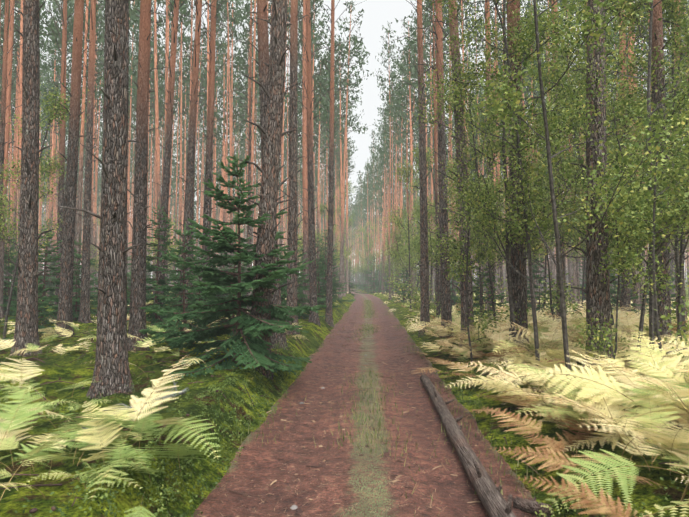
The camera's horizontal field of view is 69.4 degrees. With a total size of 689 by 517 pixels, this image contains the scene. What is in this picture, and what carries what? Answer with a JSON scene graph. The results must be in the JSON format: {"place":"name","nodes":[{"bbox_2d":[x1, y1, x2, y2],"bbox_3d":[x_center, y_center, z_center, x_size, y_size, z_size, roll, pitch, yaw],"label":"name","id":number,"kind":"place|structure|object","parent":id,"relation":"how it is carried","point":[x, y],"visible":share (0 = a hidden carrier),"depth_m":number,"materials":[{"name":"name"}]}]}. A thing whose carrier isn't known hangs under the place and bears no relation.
{"place":"outdoors","nodes":[
{"label":"outdoors","id":0,"kind":"place"},
{"bbox_2d":[8,116,85,187],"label":"pine trees","id":1,"kind":"object","parent":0,"point":[49,155],"visible":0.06,"depth_m":61.62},
{"bbox_2d":[9,121,149,202],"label":"pine crowns","id":2,"kind":"object","parent":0,"point":[99,180],"visible":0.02,"depth_m":74.86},
{"bbox_2d":[77,158,174,233],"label":"pine crowns","id":3,"kind":"object","parent":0,"point":[98,202],"depth_m":88.39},
{"bbox_2d":[41,45,221,198],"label":"pine crowns","id":4,"kind":"object","parent":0,"point":[153,144],"visible":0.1,"depth_m":55.47,"materials":[{"name":"plant"}]},
{"bbox_2d":[130,120,246,217],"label":"pine crowns","id":5,"kind":"object","parent":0,"point":[174,184],"visible":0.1,"depth_m":73.24,"materials":[{"name":"plant"}]},
{"bbox_2d":[152,145,257,221],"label":"pine crowns","id":6,"kind":"object","parent":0,"point":[199,194],"visible":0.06,"depth_m":88.19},
{"bbox_2d":[176,65,351,200],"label":"pine crowns","id":7,"kind":"object","parent":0,"point":[257,159],"visible":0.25,"depth_m":55.84,"materials":[{"name":"plant"}]},
{"bbox_2d":[228,122,354,213],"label":"pine crowns","id":8,"kind":"object","parent":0,"point":[286,173],"visible":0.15,"depth_m":71.30,"materials":[{"name":"plant"}]},
{"bbox_2d":[244,152,345,225],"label":"pine crowns","id":9,"kind":"object","parent":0,"point":[299,189],"visible":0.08,"depth_m":87.98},
{"bbox_2d":[0,281,688,516],"bbox_3d":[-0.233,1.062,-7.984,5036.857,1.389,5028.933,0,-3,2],"label":"terrain","id":10,"kind":"structure","parent":0,"point":[12,500],"depth_m":4.80,"materials":[{"name":"plant"}]},
{"bbox_2d":[3,246,17,315],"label":"spruce","id":11,"kind":"object","parent":10,"relation":"on","point":[5,256],"visible":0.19,"depth_m":18.82,"materials":[{"name":"green plant"}]},
{"bbox_2d":[3,229,38,313],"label":"spruce","id":12,"kind":"object","parent":10,"relation":"on","point":[8,281],"visible":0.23,"depth_m":18.73,"materials":[{"name":"green plant"}]},
{"bbox_2d":[3,280,57,339],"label":"spruce","id":13,"kind":"object","parent":10,"relation":"on","point":[41,308],"visible":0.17,"depth_m":11.71,"materials":[{"name":"green plant"}]},
{"bbox_2d":[3,132,57,286],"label":"pine trunks","id":14,"kind":"object","parent":10,"relation":"on","point":[56,208],"visible":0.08,"depth_m":64.86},
{"bbox_2d":[0,233,79,324],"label":"spruce","id":15,"kind":"object","parent":10,"relation":"on","point":[55,282],"visible":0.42,"depth_m":13.91,"materials":[{"name":"green plant"}]},
{"bbox_2d":[0,75,89,338],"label":"birch tree","id":16,"kind":"object","parent":10,"relation":"on","point":[42,168],"visible":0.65,"depth_m":11.98,"materials":[{"name":"green plant"}]},
{"bbox_2d":[38,218,56,305],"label":"spruce","id":17,"kind":"object","parent":10,"relation":"on","point":[47,277],"visible":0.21,"depth_m":26.00,"materials":[{"name":"green plant"}]},
{"bbox_2d":[43,252,97,321],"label":"spruce","id":18,"kind":"object","parent":10,"relation":"on","point":[75,310],"visible":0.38,"depth_m":15.66,"materials":[{"name":"green plant"}]},
{"bbox_2d":[50,239,97,319],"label":"spruce tree","id":19,"kind":"object","parent":10,"relation":"on","point":[79,244],"visible":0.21,"depth_m":16.83,"materials":[{"name":"green plant"}]},
{"bbox_2d":[0,2,161,295],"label":"pine trunks","id":20,"kind":"object","parent":10,"relation":"on","point":[52,136],"visible":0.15,"depth_m":39.74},
{"bbox_2d":[0,0,163,166],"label":"pine crowns","id":21,"kind":"object","parent":20,"relation":"attached to","point":[43,73],"visible":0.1,"depth_m":38.34,"materials":[{"name":"plant"}]},
{"bbox_2d":[81,218,99,299],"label":"sapling birch","id":22,"kind":"object","parent":10,"relation":"on","point":[95,262],"visible":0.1,"depth_m":28.74,"materials":[{"name":"green plant"}]},
{"bbox_2d":[46,54,219,284],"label":"pine trunks","id":23,"kind":"object","parent":10,"relation":"on","point":[203,188],"visible":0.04,"depth_m":56.30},
{"bbox_2d":[82,371,188,428],"bbox_3d":[-2.022,1.399,5.003,0.500,0.227,1.653,0,-3,2],"label":"fallen lichen branch","id":24,"kind":"object","parent":10,"relation":"on","point":[172,395],"visible":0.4,"depth_m":5.28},
{"bbox_2d":[127,198,191,330],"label":"spruce","id":25,"kind":"object","parent":10,"relation":"on","point":[172,301],"visible":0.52,"depth_m":12.38,"materials":[{"name":"green plant"}]},
{"bbox_2d":[146,215,188,301],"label":"leafy sapling","id":26,"kind":"object","parent":10,"relation":"on","point":[169,246],"visible":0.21,"depth_m":18.06,"materials":[{"name":"green plant"}]},
{"bbox_2d":[150,267,192,320],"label":"spruce","id":27,"kind":"object","parent":10,"relation":"on","point":[178,281],"visible":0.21,"depth_m":14.82,"materials":[{"name":"green plant"}]},
{"bbox_2d":[127,126,220,289],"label":"pine trunks","id":28,"kind":"object","parent":10,"relation":"on","point":[151,223],"visible":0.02,"depth_m":66.62,"materials":[{"name":"wood"}]},
{"bbox_2d":[0,0,361,398],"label":"pine trees","id":29,"kind":"object","parent":10,"relation":"on","point":[114,344],"visible":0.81,"depth_m":11.38,"materials":[{"name":"wood"}]},
{"bbox_2d":[0,0,341,120],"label":"pine forest crowns","id":30,"kind":"object","parent":29,"relation":"attached to","point":[134,15],"visible":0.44,"depth_m":28.03,"materials":[{"name":"plant"}]},
{"bbox_2d":[147,224,223,343],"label":"young spruce tree","id":31,"kind":"object","parent":10,"relation":"on","point":[171,326],"visible":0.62,"depth_m":10.34,"materials":[{"name":"green plant"}]},
{"bbox_2d":[166,245,230,331],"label":"spruce","id":32,"kind":"object","parent":10,"relation":"on","point":[199,299],"visible":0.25,"depth_m":11.65,"materials":[{"name":"green plant"}]},
{"bbox_2d":[188,225,251,336],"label":"spruce","id":33,"kind":"object","parent":10,"relation":"on","point":[234,268],"visible":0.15,"depth_m":11.38,"materials":[{"name":"green plant"}]},
{"bbox_2d":[139,148,326,377],"bbox_3d":[-1.670,0.158,7.601,2.712,3.762,2.717,1,-3,-21],"label":"young spruce","id":34,"kind":"object","parent":10,"relation":"on","point":[215,308],"visible":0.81,"depth_m":7.31,"materials":[{"name":"green plant"}]},
{"bbox_2d":[128,0,339,297],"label":"pine trees","id":35,"kind":"object","parent":10,"relation":"on","point":[280,193],"visible":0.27,"depth_m":38.25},
{"bbox_2d":[97,0,346,168],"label":"pine crowns","id":36,"kind":"object","parent":35,"relation":"attached to","point":[242,97],"visible":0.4,"depth_m":36.64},
{"bbox_2d":[182,94,343,288],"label":"pine trunks","id":37,"kind":"object","parent":10,"relation":"on","point":[283,197],"visible":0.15,"depth_m":55.47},
{"bbox_2d":[235,144,339,284],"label":"pine trunks","id":38,"kind":"object","parent":10,"relation":"on","point":[285,210],"visible":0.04,"depth_m":70.28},
{"bbox_2d":[279,254,308,332],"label":"spruce","id":39,"kind":"object","parent":10,"relation":"on","point":[283,296],"visible":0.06,"depth_m":12.58,"materials":[{"name":"green plant"}]},
{"bbox_2d":[281,214,321,285],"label":"leafy sapling","id":40,"kind":"object","parent":10,"relation":"on","point":[300,243],"visible":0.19,"depth_m":29.65,"materials":[{"name":"green plant"}]},
{"bbox_2d":[281,240,324,318],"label":"spruce","id":41,"kind":"object","parent":10,"relation":"on","point":[303,296],"visible":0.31,"depth_m":16.84,"materials":[{"name":"green plant"}]},
{"bbox_2d":[298,233,341,309],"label":"spruce","id":42,"kind":"object","parent":10,"relation":"on","point":[322,292],"visible":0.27,"depth_m":21.89,"materials":[{"name":"green plant"}]},
{"bbox_2d":[316,203,347,267],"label":"leafy sapling","id":43,"kind":"object","parent":10,"relation":"on","point":[335,227],"visible":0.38,"depth_m":39.30,"materials":[{"name":"green plant"}]},
{"bbox_2d":[316,229,354,303],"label":"spruce","id":44,"kind":"object","parent":10,"relation":"on","point":[334,284],"visible":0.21,"depth_m":27.92,"materials":[{"name":"green plant"}]},
{"bbox_2d":[320,179,361,258],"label":"understory","id":45,"kind":"object","parent":10,"relation":"on","point":[338,211],"visible":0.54,"depth_m":57.42,"materials":[{"name":"green plant"}]},
{"bbox_2d":[0,325,685,512],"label":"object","id":46,"kind":"object","parent":10,"relation":"on","point":[35,510],"visible":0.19,"depth_m":5.57,"materials":[{"name":"plant"}]},
{"bbox_2d":[0,304,688,516],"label":"ferns","id":47,"kind":"object","parent":10,"relation":"on","point":[658,385],"visible":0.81,"depth_m":4.49,"materials":[{"name":"plant"}]},
{"bbox_2d":[0,292,688,334],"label":"ferns","id":48,"kind":"object","parent":10,"relation":"on","point":[454,310],"visible":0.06,"depth_m":15.98,"materials":[{"name":"plant"}]},
{"bbox_2d":[345,257,362,296],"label":"spruce","id":49,"kind":"object","parent":10,"relation":"on","point":[352,284],"visible":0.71,"depth_m":51.86,"materials":[{"name":"green plant"}]},
{"bbox_2d":[355,232,375,289],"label":"understory","id":50,"kind":"object","parent":10,"relation":"on","point":[356,266],"visible":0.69,"depth_m":80.28,"materials":[{"name":"green plant"}]},
{"bbox_2d":[357,221,381,285],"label":"understory","id":51,"kind":"object","parent":10,"relation":"on","point":[371,242],"visible":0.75,"depth_m":78.70,"materials":[{"name":"green plant"}]},
{"bbox_2d":[359,254,385,293],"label":"understory","id":52,"kind":"object","parent":10,"relation":"on","point":[373,286],"visible":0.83,"depth_m":66.30,"materials":[{"name":"green plant"}]},
{"bbox_2d":[320,14,429,302],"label":"pine forest edge trunks","id":53,"kind":"object","parent":10,"relation":"on","point":[342,273],"visible":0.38,"depth_m":44.16,"materials":[{"name":"plant"}]},
{"bbox_2d":[313,1,446,242],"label":"pine crowns","id":54,"kind":"object","parent":53,"relation":"attached to","point":[354,41],"visible":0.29,"depth_m":40.13,"materials":[{"name":"green plant"}]},
{"bbox_2d":[370,213,405,272],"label":"understory","id":55,"kind":"object","parent":10,"relation":"on","point":[385,235],"visible":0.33,"depth_m":53.44,"materials":[{"name":"green plant"}]},
{"bbox_2d":[384,218,415,289],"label":"leafy sapling","id":56,"kind":"object","parent":10,"relation":"on","point":[397,268],"visible":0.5,"depth_m":40.20,"materials":[{"name":"green plant"}]},
{"bbox_2d":[393,266,415,302],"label":"spruce","id":57,"kind":"object","parent":10,"relation":"on","point":[402,277],"visible":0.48,"depth_m":33.87,"materials":[{"name":"green plant"}]},
{"bbox_2d":[378,156,433,311],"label":"birch tree","id":58,"kind":"object","parent":10,"relation":"on","point":[395,217],"visible":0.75,"depth_m":23.58,"materials":[{"name":"green plant"}]},
{"bbox_2d":[383,229,428,300],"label":"leafy sapling","id":59,"kind":"object","parent":10,"relation":"on","point":[392,281],"visible":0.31,"depth_m":33.56,"materials":[{"name":"green plant"}]},
{"bbox_2d":[387,218,434,289],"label":"leafy sapling","id":60,"kind":"object","parent":10,"relation":"on","point":[411,247],"visible":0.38,"depth_m":30.27,"materials":[{"name":"green plant"}]},
{"bbox_2d":[368,189,459,289],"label":"pine trunks","id":61,"kind":"object","parent":10,"relation":"on","point":[371,251],"visible":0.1,"depth_m":88.33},
{"bbox_2d":[391,201,438,308],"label":"leafy sapling","id":62,"kind":"object","parent":10,"relation":"on","point":[412,263],"visible":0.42,"depth_m":27.02,"materials":[{"name":"green plant"}]},
{"bbox_2d":[384,204,454,310],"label":"leafy sapling","id":63,"kind":"object","parent":10,"relation":"on","point":[417,247],"visible":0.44,"depth_m":19.78,"materials":[{"name":"green plant"}]},
{"bbox_2d":[374,148,481,291],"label":"pine trunks","id":64,"kind":"object","parent":10,"relation":"on","point":[406,226],"visible":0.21,"depth_m":70.70,"materials":[{"name":"wood"}]},
{"bbox_2d":[402,222,473,326],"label":"leafy sapling","id":65,"kind":"object","parent":10,"relation":"on","point":[436,258],"visible":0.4,"depth_m":14.68,"materials":[{"name":"green plant"}]},
{"bbox_2d":[409,143,483,316],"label":"leafy sapling","id":66,"kind":"object","parent":10,"relation":"on","point":[428,158],"visible":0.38,"depth_m":18.75,"materials":[{"name":"green plant"}]},
{"bbox_2d":[374,89,528,295],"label":"pine trunks","id":67,"kind":"object","parent":10,"relation":"on","point":[397,196],"visible":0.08,"depth_m":52.72,"materials":[{"name":"wood"}]},
{"bbox_2d":[431,239,474,308],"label":"spruce","id":68,"kind":"object","parent":10,"relation":"on","point":[454,298],"visible":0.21,"depth_m":25.92,"materials":[{"name":"green plant"}]},
{"bbox_2d":[435,165,528,312],"bbox_3d":[4.042,-0.211,15.244,2.380,5.287,3.149,0,-3,3],"label":"leafy sapling","id":69,"kind":"object","parent":10,"relation":"on","point":[487,287],"visible":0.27,"depth_m":14.84,"materials":[{"name":"green plant"}]},
{"bbox_2d":[457,259,508,333],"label":"spruce","id":70,"kind":"object","parent":10,"relation":"on","point":[488,298],"visible":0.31,"depth_m":13.96,"materials":[{"name":"green plant"}]},
{"bbox_2d":[427,203,544,362],"bbox_3d":[2.469,0.428,9.241,1.456,3.235,1.927,1,-3,-29],"label":"leafy sapling","id":71,"kind":"object","parent":10,"relation":"on","point":[466,267],"visible":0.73,"depth_m":9.21,"materials":[{"name":"green plant"}]},
{"bbox_2d":[442,100,530,322],"bbox_3d":[3.747,-1.097,13.261,2.482,6.411,2.484,1,-3,-27],"label":"leafy sapling","id":72,"kind":"object","parent":10,"relation":"on","point":[473,162],"visible":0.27,"depth_m":13.22,"materials":[{"name":"green plant"}]},
{"bbox_2d":[434,62,557,327],"bbox_3d":[3.648,-1.101,11.492,2.688,6.388,3.362,-1,-3,26],"label":"leafy sapling","id":73,"kind":"object","parent":10,"relation":"on","point":[454,189],"visible":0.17,"depth_m":11.21,"materials":[{"name":"green plant"}]},
{"bbox_2d":[394,3,619,301],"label":"pine trees","id":74,"kind":"object","parent":10,"relation":"on","point":[498,269],"visible":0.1,"depth_m":37.23,"materials":[{"name":"plant"}]},
{"bbox_2d":[413,0,618,364],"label":"leafy sapling","id":75,"kind":"object","parent":10,"relation":"on","point":[529,30],"visible":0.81,"depth_m":7.56,"materials":[{"name":"green plant"}]},
{"bbox_2d":[407,0,640,360],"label":"leafy sapling","id":76,"kind":"object","parent":10,"relation":"on","point":[480,177],"visible":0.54,"depth_m":8.41,"materials":[{"name":"green plant"}]},
{"bbox_2d":[496,163,553,272],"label":"birch tree","id":77,"kind":"object","parent":10,"relation":"on","point":[536,256],"visible":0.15,"depth_m":22.01,"materials":[{"name":"green plant"}]},
{"bbox_2d":[386,0,687,375],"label":"pine trees","id":78,"kind":"object","parent":10,"relation":"on","point":[597,291],"visible":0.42,"depth_m":11.05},
{"bbox_2d":[488,187,585,321],"bbox_3d":[4.845,0.039,12.287,2.486,4.174,1.878,1,-3,-26],"label":"leafy sapling","id":79,"kind":"object","parent":10,"relation":"on","point":[551,296],"visible":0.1,"depth_m":12.19,"materials":[{"name":"green plant"}]},
{"bbox_2d":[527,256,556,319],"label":"spruce","id":80,"kind":"object","parent":10,"relation":"on","point":[539,280],"visible":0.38,"depth_m":17.82,"materials":[{"name":"green plant"}]},
{"bbox_2d":[501,94,583,320],"bbox_3d":[7.038,-1.530,17.161,3.304,7.851,4.132,1,-3,-19],"label":"leafy sapling","id":81,"kind":"object","parent":10,"relation":"on","point":[545,270],"visible":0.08,"depth_m":16.60,"materials":[{"name":"green plant"}]},
{"bbox_2d":[495,181,617,291],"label":"pine trunks","id":82,"kind":"object","parent":10,"relation":"on","point":[504,268],"visible":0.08,"depth_m":70.70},
{"bbox_2d":[566,251,585,302],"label":"spruce","id":83,"kind":"object","parent":10,"relation":"on","point":[584,293],"visible":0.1,"depth_m":32.53,"materials":[{"name":"green plant"}]},
{"bbox_2d":[468,0,688,378],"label":"leafy sapling","id":84,"kind":"object","parent":10,"relation":"on","point":[517,93],"visible":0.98,"depth_m":6.30,"materials":[{"name":"green plant"}]},
{"bbox_2d":[485,0,677,257],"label":"birch tree","id":85,"kind":"object","parent":10,"relation":"on","point":[573,89],"visible":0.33,"depth_m":9.74,"materials":[{"name":"green plant"}]},
{"bbox_2d":[552,129,618,310],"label":"leafy sapling","id":86,"kind":"object","parent":10,"relation":"on","point":[583,268],"depth_m":22.03,"materials":[{"name":"green plant"}]},
{"bbox_2d":[546,66,646,256],"bbox_3d":[6.976,-1.672,13.447,2.975,7.678,2.973,-1,-3,21],"label":"leafy sapling","id":87,"kind":"object","parent":10,"relation":"on","point":[585,171],"visible":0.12,"depth_m":13.48,"materials":[{"name":"green plant"}]},
{"bbox_2d":[522,51,688,335],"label":"leafy sapling","id":88,"kind":"object","parent":10,"relation":"on","point":[574,134],"visible":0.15,"depth_m":11.08,"materials":[{"name":"green plant"}]},
{"bbox_2d":[541,108,688,295],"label":"pine trunks","id":89,"kind":"object","parent":10,"relation":"on","point":[579,256],"depth_m":52.24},
{"bbox_2d":[547,9,688,350],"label":"leafy sapling","id":90,"kind":"object","parent":10,"relation":"on","point":[642,64],"visible":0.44,"depth_m":8.21,"materials":[{"name":"green plant"}]},
{"bbox_2d":[552,0,688,352],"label":"leafy sapling","id":91,"kind":"object","parent":10,"relation":"on","point":[679,94],"visible":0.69,"depth_m":7.65,"materials":[{"name":"green plant"}]},
{"bbox_2d":[557,192,688,364],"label":"leafy sapling","id":92,"kind":"object","parent":10,"relation":"on","point":[616,255],"visible":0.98,"depth_m":6.78,"materials":[{"name":"green plant"}]},
{"bbox_2d":[567,58,688,257],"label":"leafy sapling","id":93,"kind":"object","parent":10,"relation":"on","point":[669,160],"visible":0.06,"depth_m":14.06,"materials":[{"name":"green plant"}]},
{"bbox_2d":[610,264,647,318],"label":"spruce","id":94,"kind":"object","parent":10,"relation":"on","point":[613,298],"visible":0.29,"depth_m":15.99,"materials":[{"name":"green plant"}]},
{"bbox_2d":[581,126,688,363],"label":"leafy sapling","id":95,"kind":"object","parent":10,"relation":"on","point":[676,220],"visible":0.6,"depth_m":6.79,"materials":[{"name":"green plant"}]},
{"bbox_2d":[581,25,688,299],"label":"pine trunks","id":96,"kind":"object","parent":10,"relation":"on","point":[672,274],"visible":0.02,"depth_m":42.05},
{"bbox_2d":[606,0,688,348],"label":"birch tree","id":97,"kind":"object","parent":10,"relation":"on","point":[667,22],"visible":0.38,"depth_m":9.87,"materials":[{"name":"green plant"}]},
{"bbox_2d":[606,0,688,332],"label":"birch tree","id":98,"kind":"object","parent":10,"relation":"on","point":[676,249],"visible":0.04,"depth_m":11.09,"materials":[{"name":"green plant"}]},
{"bbox_2d":[640,268,688,317],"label":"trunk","id":99,"kind":"object","parent":10,"relation":"on","point":[672,295],"visible":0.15,"depth_m":17.85,"materials":[{"name":"green plant"}]},
{"bbox_2d":[0,0,688,280],"label":"sky","id":100,"kind":"structure","parent":0,"point":[376,14],"materials":[{"name":"white"}]},
{"bbox_2d":[191,289,541,516],"bbox_3d":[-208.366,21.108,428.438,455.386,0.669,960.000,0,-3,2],"label":"track road","id":101,"kind":"structure","parent":0,"point":[269,468],"depth_m":4.86,"materials":[{"name":"soil"}]},
{"bbox_2d":[194,312,529,516],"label":"pine needles","id":102,"kind":"object","parent":101,"relation":"on","point":[293,507],"visible":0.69,"depth_m":4.61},
{"bbox_2d":[231,296,618,516],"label":"grass blades","id":103,"kind":"object","parent":101,"relation":"on","point":[366,329],"visible":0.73,"depth_m":5.83,"materials":[{"name":"plant"}]},
{"bbox_2d":[420,374,515,516],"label":"fallen log","id":104,"kind":"object","parent":101,"relation":"on","point":[493,501],"visible":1,"depth_m":4.09,"materials":[{"name":"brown wood"}]},
{"bbox_2d":[513,497,552,516],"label":"log","id":105,"kind":"object","parent":101,"relation":"on","point":[528,506],"visible":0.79,"depth_m":3.48,"materials":[{"name":"brown wood"}]},
{"bbox_2d":[351,164,430,232],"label":"pine crowns","id":106,"kind":"object","parent":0,"point":[360,180],"visible":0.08,"depth_m":100.22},
{"bbox_2d":[358,160,447,234],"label":"pine crowns","id":107,"kind":"object","parent":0,"point":[414,194],"visible":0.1,"depth_m":86.98,"materials":[{"name":"plant"}]},
{"bbox_2d":[369,123,486,215],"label":"pine crowns","id":108,"kind":"object","parent":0,"point":[377,189],"visible":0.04,"depth_m":70.19,"materials":[{"name":"plant"}]},
{"bbox_2d":[375,76,537,202],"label":"pine crowns","id":109,"kind":"object","parent":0,"point":[384,131],"visible":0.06,"depth_m":52.98,"materials":[{"name":"plant"}]},
{"bbox_2d":[382,0,646,181],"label":"pine crowns","id":110,"kind":"object","parent":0,"point":[425,57],"visible":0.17,"depth_m":37.97,"materials":[{"name":"plant"}]},
{"bbox_2d":[422,0,688,107],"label":"pine forest crowns","id":111,"kind":"object","parent":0,"point":[534,92],"visible":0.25,"depth_m":27.12,"materials":[{"name":"plant"}]},
{"bbox_2d":[570,8,686,157],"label":"pine crowns","id":112,"kind":"object","parent":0,"point":[647,66],"depth_m":39.15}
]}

